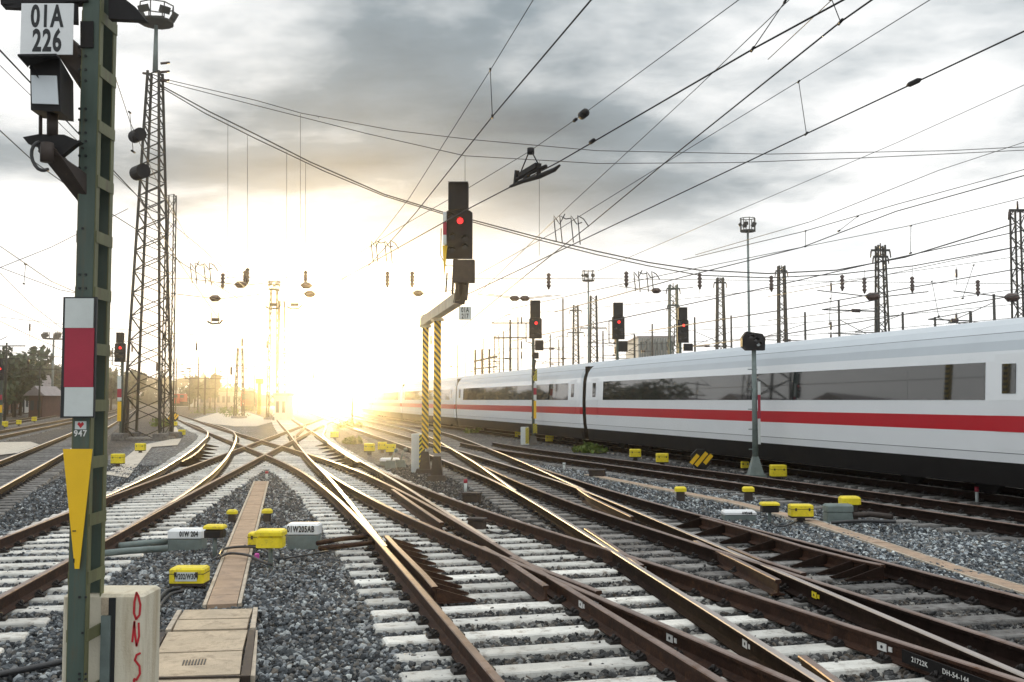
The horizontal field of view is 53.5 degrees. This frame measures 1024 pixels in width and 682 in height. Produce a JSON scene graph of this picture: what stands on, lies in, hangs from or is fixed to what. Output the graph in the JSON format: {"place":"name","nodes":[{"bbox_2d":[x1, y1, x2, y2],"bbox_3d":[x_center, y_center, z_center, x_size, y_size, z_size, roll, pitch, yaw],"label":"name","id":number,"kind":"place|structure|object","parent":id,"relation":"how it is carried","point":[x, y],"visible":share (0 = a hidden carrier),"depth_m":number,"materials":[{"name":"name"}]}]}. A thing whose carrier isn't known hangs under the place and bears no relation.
{"place":"outdoors","nodes":[
{"label":"outdoors","id":0,"kind":"place"},
{"bbox_2d":[0,442,39,454],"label":"path","id":1,"kind":"structure","parent":0,"point":[10,447],"depth_m":46.93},
{"bbox_2d":[107,427,182,476],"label":"path","id":2,"kind":"structure","parent":0,"point":[133,458],"depth_m":37.95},
{"bbox_2d":[0,351,358,387],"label":"feeder wire","id":3,"kind":"object","parent":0,"point":[222,365],"visible":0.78,"depth_m":87.60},
{"bbox_2d":[2,317,366,360],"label":"feeder wire","id":4,"kind":"object","parent":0,"point":[328,349],"visible":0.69,"depth_m":88.99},
{"bbox_2d":[196,411,271,425],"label":"path","id":5,"kind":"structure","parent":0,"point":[251,419],"depth_m":106.16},
{"bbox_2d":[124,328,476,357],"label":"feeder wire","id":6,"kind":"object","parent":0,"point":[300,339],"visible":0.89,"depth_m":90.63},
{"bbox_2d":[298,0,591,339],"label":"overhead line","id":7,"kind":"object","parent":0,"point":[546,52],"visible":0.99,"depth_m":15.97,"materials":[{"name":"metal"}]},
{"bbox_2d":[0,50,217,317],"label":"overhead line","id":8,"kind":"object","parent":7,"relation":"on","point":[141,171],"visible":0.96,"depth_m":17.40,"materials":[{"name":"metal"}]},
{"bbox_2d":[0,65,247,304],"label":"overhead line","id":9,"kind":"object","parent":7,"relation":"on","point":[209,268],"visible":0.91,"depth_m":28.07,"materials":[{"name":"metal"}]},
{"bbox_2d":[0,401,975,681],"bbox_3d":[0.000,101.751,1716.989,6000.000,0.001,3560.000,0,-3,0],"label":"ground","id":10,"kind":"structure","parent":0,"point":[158,455],"depth_m":59.24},
{"bbox_2d":[0,358,3,430],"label":"railway signal","id":11,"kind":"object","parent":10,"relation":"on","point":[1,384],"visible":0.98,"depth_m":69.98,"materials":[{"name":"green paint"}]},
{"bbox_2d":[0,336,25,420],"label":"catenary pole","id":12,"kind":"object","parent":10,"relation":"on","point":[5,389],"visible":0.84,"depth_m":94.92,"materials":[{"name":"metal"}]},
{"bbox_2d":[0,346,38,404],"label":"tree","id":13,"kind":"object","parent":10,"relation":"on","point":[14,368],"visible":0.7,"depth_m":120.27,"materials":[{"name":"green plant"}]},
{"bbox_2d":[3,348,46,416],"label":"tree","id":14,"kind":"object","parent":10,"relation":"on","point":[33,378],"visible":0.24,"depth_m":127.83,"materials":[{"name":"green plant"}]},
{"bbox_2d":[6,344,53,414],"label":"tree","id":15,"kind":"object","parent":10,"relation":"on","point":[41,351],"visible":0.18,"depth_m":134.46,"materials":[{"name":"green plant"}]},
{"bbox_2d":[6,415,59,427],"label":"railway track","id":16,"kind":"structure","parent":10,"relation":"on","point":[11,423],"depth_m":102.80,"materials":[{"name":"metal"}]},
{"bbox_2d":[23,386,60,416],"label":"shed","id":17,"kind":"structure","parent":10,"relation":"on","point":[50,399],"depth_m":125.58,"materials":[{"name":"brown brick"}]},
{"bbox_2d":[40,332,61,385],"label":"floodlight pole","id":18,"kind":"object","parent":10,"relation":"on","point":[56,335],"visible":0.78,"depth_m":149.78,"materials":[{"name":"metal"}]},
{"bbox_2d":[0,409,132,441],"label":"railway track","id":19,"kind":"structure","parent":10,"relation":"on","point":[14,433],"depth_m":71.09,"materials":[{"name":"metal"}]},
{"bbox_2d":[0,408,135,516],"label":"railway track","id":20,"kind":"structure","parent":10,"relation":"on","point":[25,472],"depth_m":31.54,"materials":[{"name":"metal"}]},
{"bbox_2d":[0,0,148,681],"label":"signal mast","id":21,"kind":"object","parent":10,"relation":"on","point":[48,43],"visible":1,"depth_m":6.41,"materials":[{"name":"metal"}]},
{"bbox_2d":[62,585,160,681],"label":"concrete block","id":22,"kind":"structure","parent":10,"relation":"on","point":[124,646],"depth_m":6.53,"materials":[{"name":"concrete"}]},
{"bbox_2d":[112,332,128,433],"bbox_3d":[-21.346,2.517,55.483,0.780,5.910,1.902,0,-3,0],"label":"light signal","id":23,"kind":"object","parent":10,"relation":"on","point":[120,350],"visible":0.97,"depth_m":55.03,"materials":[{"name":"green paint"}]},
{"bbox_2d":[108,373,136,410],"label":"tree","id":24,"kind":"object","parent":10,"relation":"on","point":[112,385],"visible":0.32,"depth_m":209.32,"materials":[{"name":"green plant"}]},
{"bbox_2d":[108,368,150,407],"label":"tree","id":25,"kind":"object","parent":10,"relation":"on","point":[132,378],"visible":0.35,"depth_m":260.12,"materials":[{"name":"green plant"}]},
{"bbox_2d":[111,0,181,440],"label":"lattice tower","id":26,"kind":"structure","parent":10,"relation":"on","point":[157,22],"depth_m":56.69,"materials":[{"name":"metal"}]},
{"bbox_2d":[161,270,1009,291],"bbox_3d":[4.159,-3.252,56.283,47.488,1.308,0.280,0,-3,0],"label":"cross span","id":27,"kind":"object","parent":26,"relation":"attached to","point":[548,278],"visible":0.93,"depth_m":56.27,"materials":[{"name":"metal"}]},
{"bbox_2d":[160,86,1012,295],"bbox_3d":[4.074,-8.345,56.578,47.785,11.985,0.280,0,-3,0],"label":"cross span","id":28,"kind":"object","parent":26,"relation":"attached to","point":[864,286],"visible":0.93,"depth_m":56.33,"materials":[{"name":"metal"}]},
{"bbox_2d":[161,85,1013,283],"bbox_3d":[4.094,-8.718,56.600,47.832,11.442,0.280,0,-3,0],"label":"cross span","id":29,"kind":"object","parent":26,"relation":"attached to","point":[305,275],"visible":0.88,"depth_m":56.41,"materials":[{"name":"metal"}]},
{"bbox_2d":[160,78,1023,227],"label":"cross span","id":30,"kind":"object","parent":26,"relation":"attached to","point":[542,145],"visible":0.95,"depth_m":56.70,"materials":[{"name":"metal"}]},
{"bbox_2d":[166,82,1023,255],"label":"cross span","id":31,"kind":"object","parent":26,"relation":"attached to","point":[585,162],"visible":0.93,"depth_m":56.67,"materials":[{"name":"metal"}]},
{"bbox_2d":[0,418,340,653],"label":"railway track","id":32,"kind":"structure","parent":10,"relation":"on","point":[15,599],"depth_m":13.86,"materials":[{"name":"metal"}]},
{"bbox_2d":[105,538,167,556],"bbox_3d":[-5.248,2.852,14.020,1.155,0.090,0.789,2,-4,-34],"label":"switch rod","id":33,"kind":"object","parent":32,"relation":"attached to","point":[132,547],"visible":0.89,"depth_m":13.87,"materials":[{"name":"metal"}]},
{"bbox_2d":[0,419,378,549],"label":"railway track","id":34,"kind":"structure","parent":10,"relation":"on","point":[201,448],"depth_m":26.46,"materials":[{"name":"metal"}]},
{"bbox_2d":[168,565,210,589],"bbox_3d":[-3.711,2.739,11.684,0.402,0.285,0.273,0,-3,0],"label":"junction box","id":35,"kind":"object","parent":10,"relation":"on","point":[194,576],"visible":1,"depth_m":11.56,"materials":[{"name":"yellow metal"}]},
{"bbox_2d":[184,375,203,407],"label":"tree","id":36,"kind":"object","parent":10,"relation":"on","point":[193,386],"visible":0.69,"depth_m":257.56,"materials":[{"name":"green plant"}]},
{"bbox_2d":[199,373,221,407],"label":"tree","id":37,"kind":"object","parent":10,"relation":"on","point":[210,393],"visible":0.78,"depth_m":248.77,"materials":[{"name":"green plant"}]},
{"bbox_2d":[203,524,226,555],"bbox_3d":[-4.090,2.775,13.978,0.285,0.490,0.216,0,-3,0],"label":"terminal box","id":38,"kind":"object","parent":10,"relation":"on","point":[214,531],"visible":0.92,"depth_m":13.90,"materials":[{"name":"metal"}]},
{"bbox_2d":[199,392,262,406],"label":"building","id":39,"kind":"structure","parent":10,"relation":"on","point":[221,400],"depth_m":299.44,"materials":[{"name":"beige brick"}]},
{"bbox_2d":[202,481,268,608],"bbox_3d":[-4.782,3.248,18.511,0.398,0.116,16.376,1,-3,-12],"label":"cable trough","id":40,"kind":"object","parent":10,"relation":"on","point":[227,584],"visible":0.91,"depth_m":13.32,"materials":[{"name":"brown concrete"}]},
{"bbox_2d":[231,348,246,417],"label":"lattice mast","id":41,"kind":"object","parent":10,"relation":"on","point":[242,400],"visible":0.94,"depth_m":119.70,"materials":[{"name":"metal"}]},
{"bbox_2d":[108,372,376,403],"bbox_3d":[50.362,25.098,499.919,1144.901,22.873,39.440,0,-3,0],"label":"treeline","id":42,"kind":"object","parent":10,"relation":"on","point":[338,395],"visible":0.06,"depth_m":490.59,"materials":[{"name":"green plant"}]},
{"bbox_2d":[241,391,274,410],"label":"railcar","id":43,"kind":"object","parent":10,"relation":"on","point":[249,399],"visible":0.48,"depth_m":184.71,"materials":[{"name":"red paint"}]},
{"bbox_2d":[254,528,286,568],"bbox_3d":[-3.087,2.688,12.993,0.364,0.550,0.277,0,-3,0],"label":"terminal box","id":44,"kind":"object","parent":10,"relation":"on","point":[270,539],"visible":0.92,"depth_m":12.88,"materials":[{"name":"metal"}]},
{"bbox_2d":[263,280,280,419],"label":"lattice mast","id":45,"kind":"object","parent":10,"relation":"on","point":[269,362],"visible":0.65,"depth_m":112.05,"materials":[{"name":"metal"}]},
{"bbox_2d":[271,301,291,419],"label":"lattice mast","id":46,"kind":"object","parent":10,"relation":"on","point":[283,344],"visible":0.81,"depth_m":106.06,"materials":[{"name":"metal"}]},
{"bbox_2d":[272,393,294,420],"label":"building","id":47,"kind":"structure","parent":10,"relation":"on","point":[283,406],"depth_m":104.78,"materials":[{"name":"beige brick"}]},
{"bbox_2d":[271,411,496,547],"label":"railway track","id":48,"kind":"structure","parent":10,"relation":"on","point":[406,503],"depth_m":24.74,"materials":[{"name":"metal"}]},
{"bbox_2d":[415,181,474,481],"bbox_3d":[-1.924,0.146,26.631,0.797,7.164,8.044,1,-3,-11],"label":"cantilever signal","id":49,"kind":"object","parent":10,"relation":"on","point":[457,237],"visible":0.99,"depth_m":23.31,"materials":[{"name":"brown metal"}]},
{"bbox_2d":[306,404,585,491],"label":"railway track","id":50,"kind":"structure","parent":10,"relation":"on","point":[406,429],"depth_m":54.94,"materials":[{"name":"metal"}]},
{"bbox_2d":[474,349,497,374],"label":"substation gantry","id":51,"kind":"object","parent":10,"relation":"on","point":[481,360],"visible":0.54,"depth_m":109.95,"materials":[{"name":"metal"}]},
{"bbox_2d":[491,314,528,370],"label":"catenary pole","id":52,"kind":"object","parent":10,"relation":"on","point":[509,337],"visible":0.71,"depth_m":90.12,"materials":[{"name":"metal"}]},
{"bbox_2d":[0,464,1023,681],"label":"gravel","id":53,"kind":"structure","parent":10,"relation":"on","point":[331,620],"depth_m":11.90,"materials":[{"name":"gravel"}]},
{"bbox_2d":[0,658,61,677],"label":"cable","id":54,"kind":"object","parent":53,"relation":"on","point":[30,668],"visible":0.9,"depth_m":7.95,"materials":[{"name":"black rubber"}]},
{"bbox_2d":[167,527,206,550],"bbox_3d":[-4.685,2.860,14.664,0.505,0.306,0.295,0,-3,0],"label":"point motor","id":55,"kind":"object","parent":53,"relation":"on","point":[187,538],"visible":0.98,"depth_m":14.53,"materials":[{"name":"metal"}]},
{"bbox_2d":[159,607,257,681],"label":"cable chamber","id":56,"kind":"object","parent":53,"relation":"on","point":[204,645],"visible":0.88,"depth_m":8.60,"materials":[{"name":"concrete"}]},
{"bbox_2d":[286,522,321,548],"bbox_3d":[-3.036,2.839,14.823,0.474,0.367,0.276,0,-3,0],"label":"point motor","id":57,"kind":"object","parent":53,"relation":"on","point":[303,535],"visible":0.98,"depth_m":14.69,"materials":[{"name":"metal"}]},
{"bbox_2d":[411,434,425,472],"bbox_3d":[-2.782,3.338,30.262,0.420,1.150,0.311,0,-3,0],"label":"striped cabinet","id":58,"kind":"object","parent":53,"relation":"on","point":[416,445],"visible":0.64,"depth_m":30.12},
{"bbox_2d":[461,492,481,502],"bbox_3d":[-0.846,3.292,21.423,0.392,0.200,0.254,-1,-3,15],"label":"rail lubricator","id":59,"kind":"object","parent":53,"relation":"on","point":[471,496],"visible":0.98,"depth_m":21.32,"materials":[{"name":"brown metal"}]},
{"bbox_2d":[467,517,486,529],"bbox_3d":[-0.579,3.024,16.803,0.308,0.200,0.199,-1,-3,15],"label":"rail lubricator","id":60,"kind":"object","parent":53,"relation":"on","point":[477,522],"visible":0.92,"depth_m":16.72,"materials":[{"name":"brown metal"}]},
{"bbox_2d":[312,461,1023,681],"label":"railway track","id":61,"kind":"structure","parent":53,"relation":"on","point":[733,667],"depth_m":9.67,"materials":[{"name":"metal"}]},
{"bbox_2d":[721,509,756,519],"bbox_3d":[4.105,3.146,18.390,0.587,0.163,0.341,0,-3,0],"label":"point motor","id":62,"kind":"object","parent":53,"relation":"on","point":[738,514],"visible":1,"depth_m":18.23,"materials":[{"name":"metal"}]},
{"bbox_2d":[769,465,786,479],"bbox_3d":[7.168,3.562,27.347,0.420,0.455,0.285,0,-3,0],"label":"junction box","id":63,"kind":"object","parent":53,"relation":"on","point":[777,471],"visible":0.93,"depth_m":27.22,"materials":[{"name":"yellow metal"}]},
{"bbox_2d":[584,474,1023,594],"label":"cable trough","id":64,"kind":"object","parent":53,"relation":"on","point":[995,582],"visible":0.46,"depth_m":15.08,"materials":[{"name":"brown concrete"}]},
{"bbox_2d":[822,503,853,521],"bbox_3d":[5.814,3.060,18.114,0.488,0.306,0.279,0,-3,0],"label":"point motor","id":65,"kind":"object","parent":53,"relation":"on","point":[837,511],"visible":0.94,"depth_m":17.98,"materials":[{"name":"metal"}]},
{"bbox_2d":[853,511,893,519],"bbox_3d":[6.338,3.076,17.877,0.419,0.100,0.578,2,-4,-31],"label":"switch rod","id":66,"kind":"object","parent":65,"relation":"attached to","point":[873,514],"visible":1,"depth_m":17.97,"materials":[{"name":"brown metal"}]},
{"bbox_2d":[831,519,895,523],"bbox_3d":[6.057,3.129,17.584,1.171,0.058,0.236,0,-3,-6],"label":"cable","id":67,"kind":"object","parent":53,"relation":"on","point":[862,521],"visible":1,"depth_m":17.60,"materials":[{"name":"black rubber"}]},
{"bbox_2d":[526,300,543,444],"bbox_3d":[1.101,1.566,49.502,0.879,7.116,0.620,0,-3,0],"label":"light signal","id":68,"kind":"object","parent":10,"relation":"on","point":[535,325],"visible":1,"depth_m":49.57,"materials":[{"name":"green paint"}]},
{"bbox_2d":[161,412,946,681],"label":"railway track","id":69,"kind":"structure","parent":10,"relation":"on","point":[423,587],"depth_m":10.51,"materials":[{"name":"metal"}]},
{"bbox_2d":[316,534,374,550],"bbox_3d":[-2.394,2.883,14.556,1.151,0.070,0.729,3,-4,-38],"label":"switch rod","id":70,"kind":"object","parent":69,"relation":"attached to","point":[323,547],"visible":0.92,"depth_m":14.44,"materials":[{"name":"metal"}]},
{"bbox_2d":[567,305,584,363],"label":"lattice mast","id":71,"kind":"object","parent":10,"relation":"on","point":[573,335],"visible":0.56,"depth_m":110.02,"materials":[{"name":"metal"}]},
{"bbox_2d":[581,270,594,362],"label":"floodlight pole","id":72,"kind":"object","parent":10,"relation":"on","point":[585,275],"visible":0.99,"depth_m":96.13,"materials":[{"name":"metal"}]},
{"bbox_2d":[572,440,608,453],"bbox_3d":[3.340,4.405,42.161,1.887,0.610,1.554,-3,-5,43],"label":"shrub","id":73,"kind":"object","parent":10,"relation":"on","point":[590,447],"visible":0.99,"depth_m":41.79,"materials":[{"name":"green plant"}]},
{"bbox_2d":[580,295,607,362],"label":"lattice mast","id":74,"kind":"object","parent":10,"relation":"on","point":[596,327],"visible":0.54,"depth_m":99.99,"materials":[{"name":"metal"}]},
{"bbox_2d":[608,302,627,359],"bbox_3d":[5.444,1.647,52.051,0.966,7.250,0.521,0,-3,0],"label":"light signal","id":75,"kind":"object","parent":10,"relation":"on","point":[618,329],"visible":0.78,"depth_m":52.11,"materials":[{"name":"green paint"}]},
{"bbox_2d":[626,336,673,357],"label":"building","id":76,"kind":"structure","parent":10,"relation":"on","point":[660,349],"depth_m":180.19,"materials":[{"name":"grey"}]},
{"bbox_2d":[294,405,1023,681],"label":"railway track","id":77,"kind":"structure","parent":10,"relation":"on","point":[765,580],"depth_m":11.83,"materials":[{"name":"metal"}]},
{"bbox_2d":[666,283,680,353],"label":"lattice mast","id":78,"kind":"object","parent":10,"relation":"on","point":[676,303],"visible":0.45,"depth_m":78.04,"materials":[{"name":"metal"}]},
{"bbox_2d":[340,405,1023,510],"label":"railway track","id":79,"kind":"structure","parent":10,"relation":"on","point":[1010,498],"depth_m":27.58,"materials":[{"name":"metal"}]},
{"bbox_2d":[361,317,1023,493],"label":"speed train","id":80,"kind":"object","parent":79,"relation":"on","point":[919,405],"visible":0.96,"depth_m":26.70,"materials":[{"name":"white paint"}]},
{"bbox_2d":[674,307,692,352],"bbox_3d":[8.797,1.768,52.044,0.953,7.008,0.521,0,-3,0],"label":"light signal","id":81,"kind":"object","parent":10,"relation":"on","point":[682,334],"visible":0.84,"depth_m":52.10,"materials":[{"name":"green paint"}]},
{"bbox_2d":[690,449,712,468],"bbox_3d":[5.829,3.642,31.330,0.734,0.610,0.150,0,-3,0],"label":"warning marker","id":82,"kind":"object","parent":10,"relation":"on","point":[700,458],"visible":0.98,"depth_m":31.26,"materials":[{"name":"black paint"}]},
{"bbox_2d":[713,277,726,348],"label":"lattice mast","id":83,"kind":"object","parent":10,"relation":"on","point":[717,326],"visible":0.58,"depth_m":84.10,"materials":[{"name":"metal"}]},
{"bbox_2d":[483,255,1023,333],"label":"feeder wire","id":84,"kind":"object","parent":83,"relation":"attached to","point":[956,273],"visible":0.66,"depth_m":90.04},
{"bbox_2d":[460,442,1023,543],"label":"railway track","id":85,"kind":"structure","parent":10,"relation":"on","point":[960,520],"depth_m":22.24,"materials":[{"name":"metal"}]},
{"bbox_2d":[738,217,756,331],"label":"floodlight pole","id":86,"kind":"object","parent":10,"relation":"on","point":[749,230],"visible":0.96,"depth_m":75.31,"materials":[{"name":"metal"}]},
{"bbox_2d":[483,466,1023,667],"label":"railway track","id":87,"kind":"structure","parent":10,"relation":"on","point":[845,564],"depth_m":12.79,"materials":[{"name":"metal"}]},
{"bbox_2d":[740,331,766,477],"bbox_3d":[6.684,1.761,27.984,0.640,4.056,0.585,0,-3,0],"label":"shunting signal","id":88,"kind":"object","parent":10,"relation":"on","point":[753,342],"visible":0.98,"depth_m":27.99,"materials":[{"name":"metal"}]},
{"bbox_2d":[759,502,779,522],"bbox_3d":[4.529,3.040,17.856,0.318,0.410,0.242,0,-3,0],"label":"terminal box","id":89,"kind":"object","parent":10,"relation":"on","point":[769,508],"visible":0.94,"depth_m":17.76,"materials":[{"name":"metal"}]},
{"bbox_2d":[775,265,787,342],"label":"lattice mast","id":90,"kind":"object","parent":10,"relation":"on","point":[784,305],"visible":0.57,"depth_m":78.17,"materials":[{"name":"metal"}]},
{"bbox_2d":[765,312,806,341],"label":"catenary pole","id":91,"kind":"object","parent":10,"relation":"on","point":[790,340],"visible":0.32,"depth_m":90.14,"materials":[{"name":"metal"}]},
{"bbox_2d":[478,317,1020,368],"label":"feeder wire","id":92,"kind":"object","parent":91,"relation":"hanging from","point":[721,340],"visible":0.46,"depth_m":94.25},
{"bbox_2d":[496,303,1021,349],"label":"feeder wire","id":93,"kind":"object","parent":91,"relation":"attached to","point":[775,324],"visible":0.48,"depth_m":90.16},
{"bbox_2d":[788,504,813,522],"bbox_3d":[5.112,3.069,17.976,0.400,0.355,0.271,0,-3,0],"label":"junction box","id":94,"kind":"object","parent":10,"relation":"on","point":[800,512],"visible":0.95,"depth_m":17.86,"materials":[{"name":"yellow metal"}]},
{"bbox_2d":[838,496,860,519],"bbox_3d":[6.109,3.021,18.369,0.342,0.424,0.274,0,-3,0],"label":"track marker","id":95,"kind":"object","parent":10,"relation":"on","point":[855,501],"visible":0.61,"depth_m":18.25,"materials":[{"name":"yellow metal"}]},
{"bbox_2d":[822,300,877,334],"bbox_3d":[20.048,1.611,60.007,3.317,8.144,0.260,0,-3,0],"label":"catenary pole","id":96,"kind":"object","parent":10,"relation":"on","point":[876,314],"visible":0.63,"depth_m":60.15,"materials":[{"name":"metal"}]},
{"bbox_2d":[870,243,890,332],"bbox_3d":[22.652,-0.083,62.109,1.350,11.908,1.350,0,-3,0],"label":"lattice mast","id":97,"kind":"object","parent":10,"relation":"on","point":[877,256],"visible":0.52,"depth_m":62.19,"materials":[{"name":"metal"}]},
{"bbox_2d":[1008,201,1023,317],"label":"lattice mast","id":98,"kind":"object","parent":10,"relation":"on","point":[1011,238],"visible":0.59,"depth_m":48.41,"materials":[{"name":"metal"}]},
{"bbox_2d":[0,0,1023,400],"label":"sky","id":99,"kind":"structure","parent":0,"point":[416,66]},
{"bbox_2d":[341,0,843,279],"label":"overhead line","id":100,"kind":"object","parent":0,"point":[524,176],"visible":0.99,"depth_m":13.98,"materials":[{"name":"metal"}]},
{"bbox_2d":[375,0,1023,337],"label":"overhead line","id":101,"kind":"object","parent":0,"point":[914,82],"visible":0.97,"depth_m":14.88,"materials":[{"name":"metal"}]},
{"bbox_2d":[478,0,788,293],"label":"overhead line","id":102,"kind":"object","parent":101,"relation":"on","point":[610,167],"visible":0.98,"depth_m":22.17,"materials":[{"name":"metal"}]},
{"bbox_2d":[460,0,872,328],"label":"overhead line","id":103,"kind":"object","parent":102,"relation":"on","point":[841,20],"visible":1,"depth_m":13.14,"materials":[{"name":"metal"}]},
{"bbox_2d":[512,197,1023,340],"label":"overhead line","id":104,"kind":"object","parent":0,"point":[652,277],"visible":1,"depth_m":34.07,"materials":[{"name":"metal"}]},
{"bbox_2d":[555,142,1023,311],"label":"overhead line","id":105,"kind":"object","parent":104,"relation":"hanging from","point":[811,221],"visible":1,"depth_m":24.26,"materials":[{"name":"metal"}]},
{"bbox_2d":[683,169,1023,259],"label":"overhead line","id":106,"kind":"object","parent":104,"relation":"on","point":[853,216],"visible":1,"depth_m":27.47,"materials":[{"name":"metal"}]},
{"bbox_2d":[598,85,1023,270],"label":"overhead line","id":107,"kind":"object","parent":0,"point":[815,177],"visible":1,"depth_m":22.55,"materials":[{"name":"metal"}]},
{"bbox_2d":[648,245,1023,330],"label":"overhead line","id":108,"kind":"object","parent":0,"point":[858,296],"visible":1,"depth_m":37.33,"materials":[{"name":"metal"}]},
{"bbox_2d":[693,280,1023,346],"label":"overhead line","id":109,"kind":"object","parent":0,"point":[882,317],"visible":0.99,"depth_m":47.64,"materials":[{"name":"metal"}]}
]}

